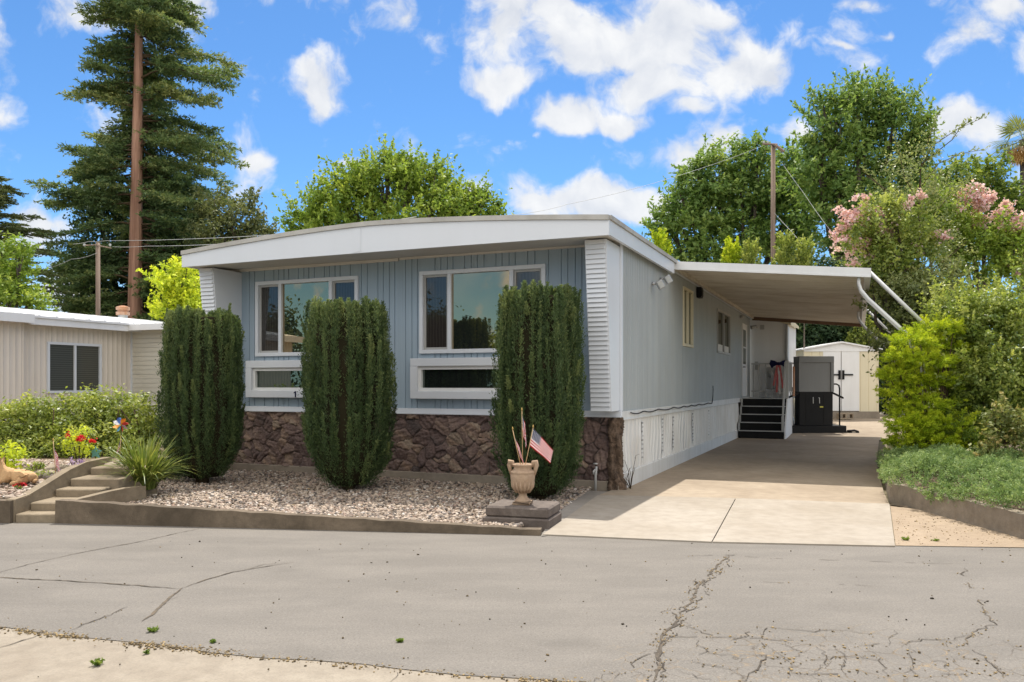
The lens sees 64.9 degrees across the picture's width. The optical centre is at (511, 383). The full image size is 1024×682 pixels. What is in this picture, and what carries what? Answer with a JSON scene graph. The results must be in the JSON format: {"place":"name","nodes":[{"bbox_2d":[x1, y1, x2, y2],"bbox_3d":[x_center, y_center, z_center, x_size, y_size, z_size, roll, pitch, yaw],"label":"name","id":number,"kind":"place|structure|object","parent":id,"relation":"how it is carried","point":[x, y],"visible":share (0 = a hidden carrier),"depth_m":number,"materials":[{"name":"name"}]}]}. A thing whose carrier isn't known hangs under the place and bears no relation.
{"place":"outdoors","nodes":[
{"label":"outdoors","id":0,"kind":"place"},
{"bbox_2d":[0,432,163,497],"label":"garden ground","id":1,"kind":"structure","parent":0,"point":[45,457],"depth_m":11.50,"materials":[{"name":"soil"}]},
{"bbox_2d":[0,436,30,468],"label":"leafy plant","id":2,"kind":"object","parent":1,"relation":"on","point":[11,454],"visible":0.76,"depth_m":9.95,"materials":[{"name":"green plant"}]},
{"bbox_2d":[12,482,26,486],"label":"flower tuft","id":3,"kind":"object","parent":1,"relation":"on","point":[21,484],"visible":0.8,"depth_m":9.30,"materials":[{"name":"red plant"}]},
{"bbox_2d":[24,461,46,471],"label":"succulent plant","id":4,"kind":"object","parent":1,"relation":"on","point":[36,466],"visible":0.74,"depth_m":9.90,"materials":[{"name":"green plant"}]},
{"bbox_2d":[35,467,54,476],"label":"ground cover tuft","id":5,"kind":"object","parent":1,"relation":"on","point":[37,473],"visible":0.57,"depth_m":9.73,"materials":[{"name":"green plant"}]},
{"bbox_2d":[34,469,56,473],"bbox_3d":[-5.784,1.127,9.909,0.448,0.176,0.245,0,0,0],"label":"edging rock","id":6,"kind":"object","parent":1,"relation":"on","point":[46,470],"visible":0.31,"depth_m":9.87,"materials":[{"name":"stone"}]},
{"bbox_2d":[38,472,54,479],"bbox_3d":[-5.618,1.145,9.779,0.381,0.157,0.218,0,0,0],"label":"edging rock","id":7,"kind":"object","parent":1,"relation":"on","point":[48,475],"visible":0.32,"depth_m":9.72,"materials":[{"name":"stone"}]},
{"bbox_2d":[53,438,59,472],"bbox_3d":[-5.514,0.901,9.735,0.093,0.499,0.047,0,0,0],"label":"stick flag","id":8,"kind":"object","parent":1,"relation":"on","point":[56,460],"visible":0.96,"depth_m":9.75,"materials":[{"name":"fabric"}]},
{"bbox_2d":[46,464,68,470],"bbox_3d":[-5.781,1.093,10.296,0.374,0.153,0.221,0,0,0],"label":"edging rock","id":9,"kind":"object","parent":1,"relation":"on","point":[53,466],"visible":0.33,"depth_m":10.25,"materials":[{"name":"stone"}]},
{"bbox_2d":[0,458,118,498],"bbox_3d":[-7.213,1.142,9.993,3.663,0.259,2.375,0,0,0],"label":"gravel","id":10,"kind":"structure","parent":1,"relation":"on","point":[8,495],"depth_m":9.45,"materials":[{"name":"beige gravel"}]},
{"bbox_2d":[0,457,37,484],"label":"animal statue","id":11,"kind":"object","parent":10,"relation":"on","point":[12,476],"visible":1,"depth_m":9.37,"materials":[{"name":"stone"}]},
{"bbox_2d":[56,423,97,461],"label":"rose bush","id":12,"kind":"object","parent":10,"relation":"on","point":[79,436],"visible":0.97,"depth_m":10.29,"materials":[{"name":"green plant"}]},
{"bbox_2d":[68,457,85,464],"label":"flowering plant","id":13,"kind":"object","parent":10,"relation":"on","point":[80,460],"visible":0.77,"depth_m":10.00,"materials":[{"name":"purple plant"}]},
{"bbox_2d":[91,446,100,458],"bbox_3d":[-5.428,0.963,10.500,0.162,0.305,0.020,0,0,0],"label":"star stake","id":14,"kind":"object","parent":10,"relation":"on","point":[94,453],"visible":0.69,"depth_m":10.49,"materials":[{"name":"teal metal"}]},
{"bbox_2d":[0,306,164,428],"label":"mobile home","id":15,"kind":"object","parent":1,"relation":"on","point":[53,353],"visible":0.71,"depth_m":18.06,"materials":[{"name":"beige metal"}]},
{"bbox_2d":[46,342,101,392],"bbox_3d":[-9.811,-0.360,18.081,0.065,1.120,1.360,0,0,23],"label":"window","id":16,"kind":"structure","parent":15,"relation":"in","point":[70,365],"depth_m":18.04,"materials":[{"name":"grey glass"}]},
{"bbox_2d":[0,382,165,458],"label":"hedge","id":17,"kind":"object","parent":1,"relation":"on","point":[36,430],"visible":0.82,"depth_m":11.99,"materials":[{"name":"green plant"}]},
{"bbox_2d":[113,417,128,455],"bbox_3d":[-5.317,0.767,10.942,0.207,0.626,0.055,0,0,0],"label":"pinwheel","id":18,"kind":"object","parent":1,"relation":"on","point":[119,422],"visible":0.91,"depth_m":10.95,"materials":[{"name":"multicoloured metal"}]},
{"bbox_2d":[0,627,566,681],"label":"sidewalk","id":19,"kind":"structure","parent":0,"point":[50,659],"depth_m":4.27,"materials":[{"name":"concrete"}]},
{"bbox_2d":[90,658,105,665],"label":"weed","id":20,"kind":"object","parent":19,"relation":"on","point":[98,661],"visible":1,"depth_m":4.29,"materials":[{"name":"green plant"}]},
{"bbox_2d":[123,469,591,526],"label":"gravel bed ground","id":21,"kind":"structure","parent":0,"point":[347,493],"depth_m":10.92,"materials":[{"name":"beige gravel"}]},
{"bbox_2d":[95,430,194,489],"bbox_3d":[-4.641,0.943,10.174,1.499,0.781,1.474,0,0,0],"label":"strap leaf plant","id":22,"kind":"object","parent":21,"relation":"in","point":[148,476],"visible":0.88,"depth_m":10.06,"materials":[{"name":"green plant"}]},
{"bbox_2d":[154,303,248,482],"bbox_3d":[-4.583,0.150,11.940,1.328,2.678,1.316,0,0,0],"label":"columnar shrub","id":23,"kind":"object","parent":21,"relation":"on","point":[201,368],"visible":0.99,"depth_m":11.58,"materials":[{"name":"green plant"}]},
{"bbox_2d":[297,295,397,490],"bbox_3d":[-2.300,0.133,11.268,1.412,2.750,1.405,0,0,0],"label":"columnar shrub","id":24,"kind":"object","parent":21,"relation":"on","point":[348,378],"visible":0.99,"depth_m":10.82,"materials":[{"name":"green plant"}]},
{"bbox_2d":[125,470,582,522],"bbox_3d":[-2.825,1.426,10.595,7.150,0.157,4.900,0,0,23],"label":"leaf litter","id":25,"kind":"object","parent":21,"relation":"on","point":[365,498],"visible":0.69,"depth_m":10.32,"materials":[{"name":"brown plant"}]},
{"bbox_2d":[483,499,561,531],"bbox_3d":[0.117,1.413,8.650,0.720,0.255,0.580,0,0,17],"label":"concrete pedestal","id":26,"kind":"object","parent":21,"relation":"on","point":[544,515],"visible":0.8,"depth_m":8.42,"materials":[{"name":"grey concrete"}]},
{"bbox_2d":[507,459,538,504],"bbox_3d":[0.115,1.046,8.620,0.268,0.475,0.268,0,0,-32],"label":"garden urn","id":27,"kind":"object","parent":26,"relation":"on","point":[522,477],"visible":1,"depth_m":8.54,"materials":[{"name":"stone"}]},
{"bbox_2d":[512,427,523,464],"bbox_3d":[0.068,0.690,8.603,0.138,0.471,0.042,0,0,0],"label":"stick flag","id":28,"kind":"object","parent":27,"relation":"in","point":[517,446],"visible":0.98,"depth_m":8.60,"materials":[{"name":"fabric"}]},
{"bbox_2d":[521,408,526,464],"bbox_3d":[0.134,0.588,8.627,0.039,0.672,0.072,0,0,-43],"label":"stick flag","id":29,"kind":"object","parent":27,"relation":"in","point":[523,431],"visible":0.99,"depth_m":8.63,"materials":[{"name":"fabric"}]},
{"bbox_2d":[525,425,552,464],"bbox_3d":[0.281,0.678,8.581,0.315,0.493,0.032,0,0,7],"label":"stick flag","id":30,"kind":"object","parent":27,"relation":"in","point":[540,445],"visible":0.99,"depth_m":8.58,"materials":[{"name":"multicoloured fabric"}]},
{"bbox_2d":[488,279,588,499],"bbox_3d":[0.343,0.108,10.495,1.317,2.882,1.284,0,0,0],"label":"columnar shrub","id":31,"kind":"object","parent":21,"relation":"on","point":[541,367],"visible":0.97,"depth_m":10.14,"materials":[{"name":"green plant"}]},
{"bbox_2d":[0,387,933,544],"bbox_3d":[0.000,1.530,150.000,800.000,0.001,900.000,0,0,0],"label":"terrain","id":32,"kind":"structure","parent":0,"point":[880,446],"depth_m":14.09,"materials":[{"name":"brown soil"}]},
{"bbox_2d":[0,229,58,311],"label":"leafy tree","id":33,"kind":"object","parent":32,"relation":"on","point":[15,292],"visible":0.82,"depth_m":26.97,"materials":[{"name":"green plant"}]},
{"bbox_2d":[0,176,79,310],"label":"cedar tree","id":34,"kind":"object","parent":32,"relation":"on","point":[15,228],"visible":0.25,"depth_m":34.35,"materials":[{"name":"green plant"}]},
{"bbox_2d":[83,242,111,315],"bbox_3d":[-15.393,-1.731,29.974,1.055,7.063,0.248,0,0,0],"label":"utility pole","id":35,"kind":"object","parent":32,"relation":"on","point":[97,309],"visible":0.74,"depth_m":29.93,"materials":[{"name":"brown wood"}]},
{"bbox_2d":[78,217,413,243],"bbox_3d":[-8.822,-4.478,24.119,18.870,1.701,1.120,0,0,41],"label":"overhead wire","id":36,"kind":"object","parent":35,"relation":"attached to","point":[179,239],"visible":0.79,"depth_m":27.59,"materials":[{"name":"grey paint"}]},
{"bbox_2d":[45,168,201,312],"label":"dark tree","id":37,"kind":"object","parent":32,"relation":"on","point":[97,213],"visible":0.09,"depth_m":43.79,"materials":[{"name":"green plant"}]},
{"bbox_2d":[23,0,249,320],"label":"redwood tree","id":38,"kind":"object","parent":32,"relation":"on","point":[140,91],"visible":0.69,"depth_m":39.81,"materials":[{"name":"green plant"}]},
{"bbox_2d":[135,255,201,320],"bbox_3d":[-9.296,-1.061,22.512,2.390,5.323,2.041,0,0,43],"label":"lime shrub","id":39,"kind":"object","parent":32,"relation":"on","point":[170,290],"visible":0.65,"depth_m":22.26,"materials":[{"name":"green plant"}]},
{"bbox_2d":[172,182,280,256],"bbox_3d":[-13.214,-3.968,37.721,4.157,11.138,4.808,0,0,-34],"label":"oak tree","id":40,"kind":"object","parent":32,"relation":"on","point":[221,224],"visible":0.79,"depth_m":36.91,"materials":[{"name":"green plant"}]},
{"bbox_2d":[272,131,513,231],"bbox_3d":[-4.397,-4.114,31.046,9.403,11.443,4.772,0,0,0],"label":"leafy tree","id":41,"kind":"object","parent":32,"relation":"on","point":[405,175],"visible":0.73,"depth_m":30.50,"materials":[{"name":"green plant"}]},
{"bbox_2d":[181,214,798,491],"bbox_3d":[2.246,-0.455,20.654,8.415,3.970,19.625,0,0,23],"label":"mobile home","id":42,"kind":"object","parent":32,"relation":"on","point":[670,354],"visible":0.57,"depth_m":12.62,"materials":[{"name":"blue"}]},
{"bbox_2d":[245,360,304,397],"bbox_3d":[-3.487,-0.085,13.479,2.360,0.630,0.130,0,0,23],"label":"window","id":43,"kind":"structure","parent":42,"relation":"in","point":[269,378],"depth_m":13.70,"materials":[{"name":"white plastic"}]},
{"bbox_2d":[255,275,358,356],"bbox_3d":[-3.458,-1.120,13.540,2.104,1.290,0.096,0,0,23],"label":"window","id":44,"kind":"structure","parent":42,"relation":"in","point":[279,309],"depth_m":13.70,"materials":[{"name":"glass"}]},
{"bbox_2d":[410,357,503,398],"bbox_3d":[-0.492,-0.085,12.196,2.345,0.630,0.130,0,0,23],"label":"window","id":45,"kind":"structure","parent":42,"relation":"in","point":[430,378],"depth_m":12.36,"materials":[{"name":"white plastic"}]},
{"bbox_2d":[419,264,545,353],"bbox_3d":[-0.471,-1.120,12.261,2.115,1.290,0.096,0,0,23],"label":"window","id":46,"kind":"structure","parent":42,"relation":"in","point":[457,312],"depth_m":12.37,"materials":[{"name":"white plastic"}]},
{"bbox_2d":[683,286,693,347],"bbox_3d":[3.466,-1.308,15.939,0.082,1.145,0.970,0,0,23],"label":"window","id":47,"kind":"structure","parent":42,"relation":"in","point":[688,295],"depth_m":15.92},
{"bbox_2d":[717,308,730,354],"bbox_3d":[5.300,-1.280,20.218,0.082,1.060,2.120,0,0,23],"label":"window","id":48,"kind":"structure","parent":42,"relation":"in","point":[723,318],"depth_m":20.20,"materials":[{"name":"white glass"}]},
{"bbox_2d":[742,323,746,395],"bbox_3d":[6.895,-0.705,23.870,0.139,2.130,1.050,0,0,23],"label":"door","id":49,"kind":"structure","parent":42,"relation":"in","point":[744,327],"depth_m":23.85,"materials":[{"name":"white paint"}]},
{"bbox_2d":[674,261,925,434],"bbox_3d":[7.041,-0.412,18.853,4.078,3.526,11.718,0,0,23],"label":"carport","id":50,"kind":"object","parent":42,"relation":"attached to","point":[823,295],"visible":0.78,"depth_m":16.16,"materials":[{"name":"metal"}]},
{"bbox_2d":[648,227,672,254],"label":"cypress","id":51,"kind":"object","parent":32,"relation":"on","point":[659,238],"visible":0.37,"depth_m":29.80,"materials":[{"name":"green plant"}]},
{"bbox_2d":[639,126,823,263],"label":"walnut tree","id":52,"kind":"object","parent":32,"relation":"on","point":[730,191],"visible":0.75,"depth_m":40.55,"materials":[{"name":"green plant"}]},
{"bbox_2d":[720,235,742,262],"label":"cypress","id":53,"kind":"object","parent":32,"relation":"on","point":[731,252],"visible":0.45,"depth_m":29.34,"materials":[{"name":"green plant"}]},
{"bbox_2d":[738,237,762,263],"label":"cypress","id":54,"kind":"object","parent":32,"relation":"on","point":[749,252],"visible":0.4,"depth_m":28.86,"materials":[{"name":"green plant"}]},
{"bbox_2d":[762,141,784,262],"bbox_3d":[12.298,-4.812,37.895,1.022,13.223,0.480,0,0,16],"label":"utility pole","id":55,"kind":"object","parent":32,"relation":"on","point":[773,215],"visible":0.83,"depth_m":37.90,"materials":[{"name":"brown wood"}]},
{"bbox_2d":[513,146,761,214],"bbox_3d":[5.319,-7.578,28.715,1.186,7.215,22.281,0,0,32],"label":"overhead wire","id":56,"kind":"object","parent":55,"relation":"attached to","point":[623,191],"visible":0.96,"depth_m":26.67,"materials":[{"name":"grey paint"}]},
{"bbox_2d":[782,163,845,248],"bbox_3d":[13.156,-7.492,34.785,0.158,5.612,5.741,0,0,-12],"label":"overhead wire","id":57,"kind":"object","parent":55,"relation":"attached to","point":[809,201],"visible":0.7,"depth_m":35.39,"materials":[{"name":"grey paint"}]},
{"bbox_2d":[770,228,795,264],"bbox_3d":[9.969,-2.048,29.462,1.158,7.295,1.265,0,0,37],"label":"cypress","id":58,"kind":"object","parent":32,"relation":"on","point":[784,252],"visible":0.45,"depth_m":29.33,"materials":[{"name":"green plant"}]},
{"bbox_2d":[791,233,817,347],"bbox_3d":[10.504,-1.929,29.056,1.136,7.058,1.073,0,0,0],"label":"cypress","id":59,"kind":"object","parent":32,"relation":"on","point":[804,254],"visible":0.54,"depth_m":28.89,"materials":[{"name":"green plant"}]},
{"bbox_2d":[762,239,942,414],"bbox_3d":[12.982,-2.053,32.335,9.707,7.558,3.938,0,0,0],"label":"tall hedge","id":60,"kind":"object","parent":32,"relation":"on","point":[817,334],"visible":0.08,"depth_m":31.74,"materials":[{"name":"green plant"}]},
{"bbox_2d":[767,63,944,265],"bbox_3d":[16.288,-6.806,38.300,8.475,16.842,5.064,0,0,0],"label":"walnut tree","id":61,"kind":"object","parent":32,"relation":"on","point":[855,139],"visible":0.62,"depth_m":37.54,"materials":[{"name":"green plant"}]},
{"bbox_2d":[894,148,1023,312],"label":"leafy tree","id":62,"kind":"object","parent":32,"relation":"on","point":[1002,187],"visible":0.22,"depth_m":29.66,"materials":[{"name":"green plant"}]},
{"bbox_2d":[986,114,1023,356],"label":"fan palm","id":63,"kind":"object","parent":32,"relation":"on","point":[1010,130],"visible":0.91,"depth_m":45.91,"materials":[{"name":"green plant"}]},
{"bbox_2d":[0,522,1023,681],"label":"road","id":64,"kind":"structure","parent":0,"point":[314,594],"depth_m":5.56,"materials":[{"name":"grey asphalt"}]},
{"bbox_2d":[0,499,12,522],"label":"retaining wall","id":65,"kind":"structure","parent":64,"relation":"on","point":[6,511],"depth_m":8.69,"materials":[{"name":"concrete"}]},
{"bbox_2d":[6,457,157,522],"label":"garden steps","id":66,"kind":"structure","parent":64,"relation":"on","point":[81,481],"depth_m":9.43,"materials":[{"name":"concrete"}]},
{"bbox_2d":[147,626,158,631],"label":"weed","id":67,"kind":"object","parent":64,"relation":"on","point":[152,629],"visible":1,"depth_m":4.87,"materials":[{"name":"green plant"}]},
{"bbox_2d":[55,499,541,535],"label":"retaining wall","id":68,"kind":"structure","parent":64,"relation":"on","point":[71,511],"depth_m":8.40,"materials":[{"name":"concrete"}]},
{"bbox_2d":[0,626,603,681],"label":"edge crumbs","id":69,"kind":"object","parent":64,"relation":"on","point":[204,652],"visible":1,"depth_m":4.54,"materials":[{"name":"beige gravel"}]},
{"bbox_2d":[395,638,403,642],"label":"weed","id":70,"kind":"object","parent":64,"relation":"on","point":[399,639],"visible":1,"depth_m":4.67,"materials":[{"name":"green plant"}]},
{"bbox_2d":[1,529,1007,681],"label":"asphalt cracks","id":71,"kind":"object","parent":64,"relation":"on","point":[659,652],"visible":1,"depth_m":4.91,"materials":[{"name":"black asphalt"}]},
{"bbox_2d":[17,541,1010,681],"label":"road crumbs","id":72,"kind":"object","parent":64,"relation":"on","point":[919,652],"visible":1,"depth_m":5.57,"materials":[{"name":"grey gravel"}]},
{"bbox_2d":[68,555,1021,681],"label":"crack crumbs","id":73,"kind":"object","parent":64,"relation":"on","point":[947,664],"visible":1,"depth_m":4.58,"materials":[{"name":"gravel"}]},
{"bbox_2d":[0,0,1023,359],"label":"sky","id":74,"kind":"structure","parent":0,"point":[563,102],"materials":[{"name":"blue"}]},
{"bbox_2d":[542,491,604,535],"bbox_3d":[0.777,1.492,9.581,0.434,0.001,3.464,0,0,16],"label":"side strip","id":75,"kind":"object","parent":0,"point":[576,504],"visible":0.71,"depth_m":10.06,"materials":[{"name":"grey concrete"}]},
{"bbox_2d":[543,495,734,542],"bbox_3d":[1.609,1.536,9.239,1.770,0.100,3.176,0,0,17],"label":"driveway apron","id":76,"kind":"object","parent":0,"point":[680,519],"visible":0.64,"depth_m":8.84,"materials":[{"name":"concrete"}]},
{"bbox_2d":[600,414,900,503],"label":"driveway","id":77,"kind":"structure","parent":0,"point":[837,467],"depth_m":13.72,"materials":[{"name":"concrete"}]},
{"bbox_2d":[625,454,638,488],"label":"dry weed","id":78,"kind":"object","parent":77,"relation":"on","point":[629,485],"visible":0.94,"depth_m":11.46,"materials":[{"name":"brown plant"}]},
{"bbox_2d":[738,360,793,438],"bbox_3d":[7.368,0.420,23.270,1.280,2.160,2.780,0,0,23],"label":"porch","id":79,"kind":"object","parent":77,"relation":"on","point":[757,416],"visible":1,"depth_m":22.47,"materials":[{"name":"grey paint"}]},
{"bbox_2d":[769,360,784,393],"bbox_3d":[8.015,-0.210,24.222,0.540,1.040,0.120,0,0,23],"label":"ribbon bow","id":80,"kind":"object","parent":79,"relation":"attached to","point":[778,373],"visible":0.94,"depth_m":24.20,"materials":[{"name":"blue fabric"}]},
{"bbox_2d":[793,366,794,395],"bbox_3d":[8.327,-0.080,23.806,0.060,0.880,0.060,0,0,23],"label":"orange stake","id":81,"kind":"object","parent":79,"relation":"attached to","point":[793,380],"visible":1,"depth_m":23.78,"materials":[{"name":"wood"}]},
{"bbox_2d":[792,387,794,423],"bbox_3d":[8.725,0.740,26.495,0.990,1.280,0.650,0,0,0],"label":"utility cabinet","id":82,"kind":"object","parent":77,"relation":"on","point":[793,397],"visible":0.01,"depth_m":26.20,"materials":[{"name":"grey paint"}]},
{"bbox_2d":[793,398,794,422],"bbox_3d":[8.623,0.930,25.305,0.774,0.958,0.290,0,0,0],"label":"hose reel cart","id":83,"kind":"object","parent":77,"relation":"on","point":[794,408],"visible":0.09,"depth_m":25.36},
{"bbox_2d":[789,356,858,432],"bbox_3d":[9.246,0.332,24.555,2.253,2.323,1.390,0,0,0],"label":"wheelchair lift","id":84,"kind":"object","parent":77,"relation":"on","point":[814,384],"visible":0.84,"depth_m":24.00,"materials":[{"name":"black metal"}]},
{"bbox_2d":[836,413,853,418],"bbox_3d":[11.450,1.100,27.700,0.520,0.200,0.200,0,0,-4],"label":"cinder block","id":85,"kind":"object","parent":77,"relation":"on","point":[845,415],"depth_m":27.62,"materials":[{"name":"concrete"}]},
{"bbox_2d":[843,314,883,345],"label":"pale shrub","id":86,"kind":"object","parent":77,"relation":"on","point":[868,321],"visible":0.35,"depth_m":30.85,"materials":[{"name":"green plant"}]},
{"bbox_2d":[713,498,894,546],"bbox_3d":[3.289,1.536,8.798,1.828,0.100,3.200,0,0,20],"label":"driveway apron","id":87,"kind":"object","parent":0,"point":[780,522],"visible":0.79,"depth_m":8.58,"materials":[{"name":"concrete"}]},
{"bbox_2d":[796,341,882,418],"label":"garden shed","id":88,"kind":"structure","parent":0,"point":[853,379],"depth_m":28.16,"materials":[{"name":"sheet metal"},{"name":"white paint"}]},
{"bbox_2d":[823,351,840,410],"bbox_3d":[11.193,-0.100,28.194,0.608,2.080,0.060,0,0,3],"label":"door","id":89,"kind":"structure","parent":88,"relation":"in","point":[837,354],"depth_m":28.19,"materials":[{"name":"white paint"}]},
{"bbox_2d":[841,351,858,410],"bbox_3d":[11.836,-0.100,28.164,0.608,2.080,0.060,0,0,3],"label":"door","id":90,"kind":"structure","parent":88,"relation":"in","point":[849,359],"depth_m":28.17,"materials":[{"name":"white paint"}]},
{"bbox_2d":[888,438,1023,511],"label":"planter soil","id":91,"kind":"structure","parent":0,"point":[1020,508],"depth_m":10.42,"materials":[{"name":"brown soil"}]},
{"bbox_2d":[828,183,960,443],"bbox_3d":[6.933,-1.120,14.673,2.247,5.050,1.357,0,0,0],"label":"crepe myrtle","id":92,"kind":"object","parent":91,"relation":"on","point":[878,236],"visible":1,"depth_m":14.57,"materials":[{"name":"green plant"}]},
{"bbox_2d":[851,255,973,447],"bbox_3d":[7.232,-0.492,14.466,2.095,3.786,1.781,0,0,0],"label":"tall shrub","id":93,"kind":"object","parent":91,"relation":"on","point":[906,291],"visible":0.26,"depth_m":14.23,"materials":[{"name":"green plant"}]},
{"bbox_2d":[845,106,992,313],"bbox_3d":[7.729,-1.935,15.236,2.687,6.673,1.716,0,0,14],"label":"thin tree","id":94,"kind":"object","parent":91,"relation":"on","point":[933,190],"visible":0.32,"depth_m":15.16,"materials":[{"name":"green plant"}]},
{"bbox_2d":[870,313,990,467],"bbox_3d":[6.607,0.115,12.524,2.356,2.508,1.261,0,0,-19],"label":"golden juniper","id":95,"kind":"object","parent":91,"relation":"on","point":[921,421],"visible":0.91,"depth_m":12.36,"materials":[{"name":"green plant"}]},
{"bbox_2d":[875,441,1023,507],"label":"creeping juniper","id":96,"kind":"object","parent":91,"relation":"on","point":[1005,465],"visible":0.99,"depth_m":9.48,"materials":[{"name":"green plant"}]},
{"bbox_2d":[885,165,1023,301],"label":"crepe myrtle","id":97,"kind":"object","parent":91,"relation":"on","point":[993,248],"visible":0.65,"depth_m":16.79,"materials":[{"name":"green plant"}]},
{"bbox_2d":[904,250,1023,449],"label":"tall shrub","id":98,"kind":"object","parent":91,"relation":"on","point":[1002,309],"visible":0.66,"depth_m":12.54,"materials":[{"name":"green plant"}]},
{"bbox_2d":[933,380,1006,459],"bbox_3d":[6.945,0.624,12.414,1.312,1.486,1.115,0,0,-22],"label":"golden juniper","id":99,"kind":"object","parent":91,"relation":"on","point":[974,435],"visible":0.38,"depth_m":12.23,"materials":[{"name":"green plant"}]},
{"bbox_2d":[967,391,1023,466],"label":"rose shrub","id":100,"kind":"object","parent":91,"relation":"on","point":[1010,432],"visible":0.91,"depth_m":10.86,"materials":[{"name":"green plant"}]},
{"bbox_2d":[890,505,1023,546],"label":"dirt verge","id":101,"kind":"structure","parent":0,"point":[974,536],"depth_m":8.11,"materials":[{"name":"beige soil"}]},
{"bbox_2d":[881,453,1023,538],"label":"planter wall","id":102,"kind":"structure","parent":101,"relation":"on","point":[1008,521],"depth_m":8.71,"materials":[{"name":"concrete"}]},
{"bbox_2d":[894,512,1012,543],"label":"dirt crumbs","id":103,"kind":"object","parent":101,"relation":"on","point":[941,530],"visible":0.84,"depth_m":8.20,"materials":[{"name":"brown soil"}]}
]}

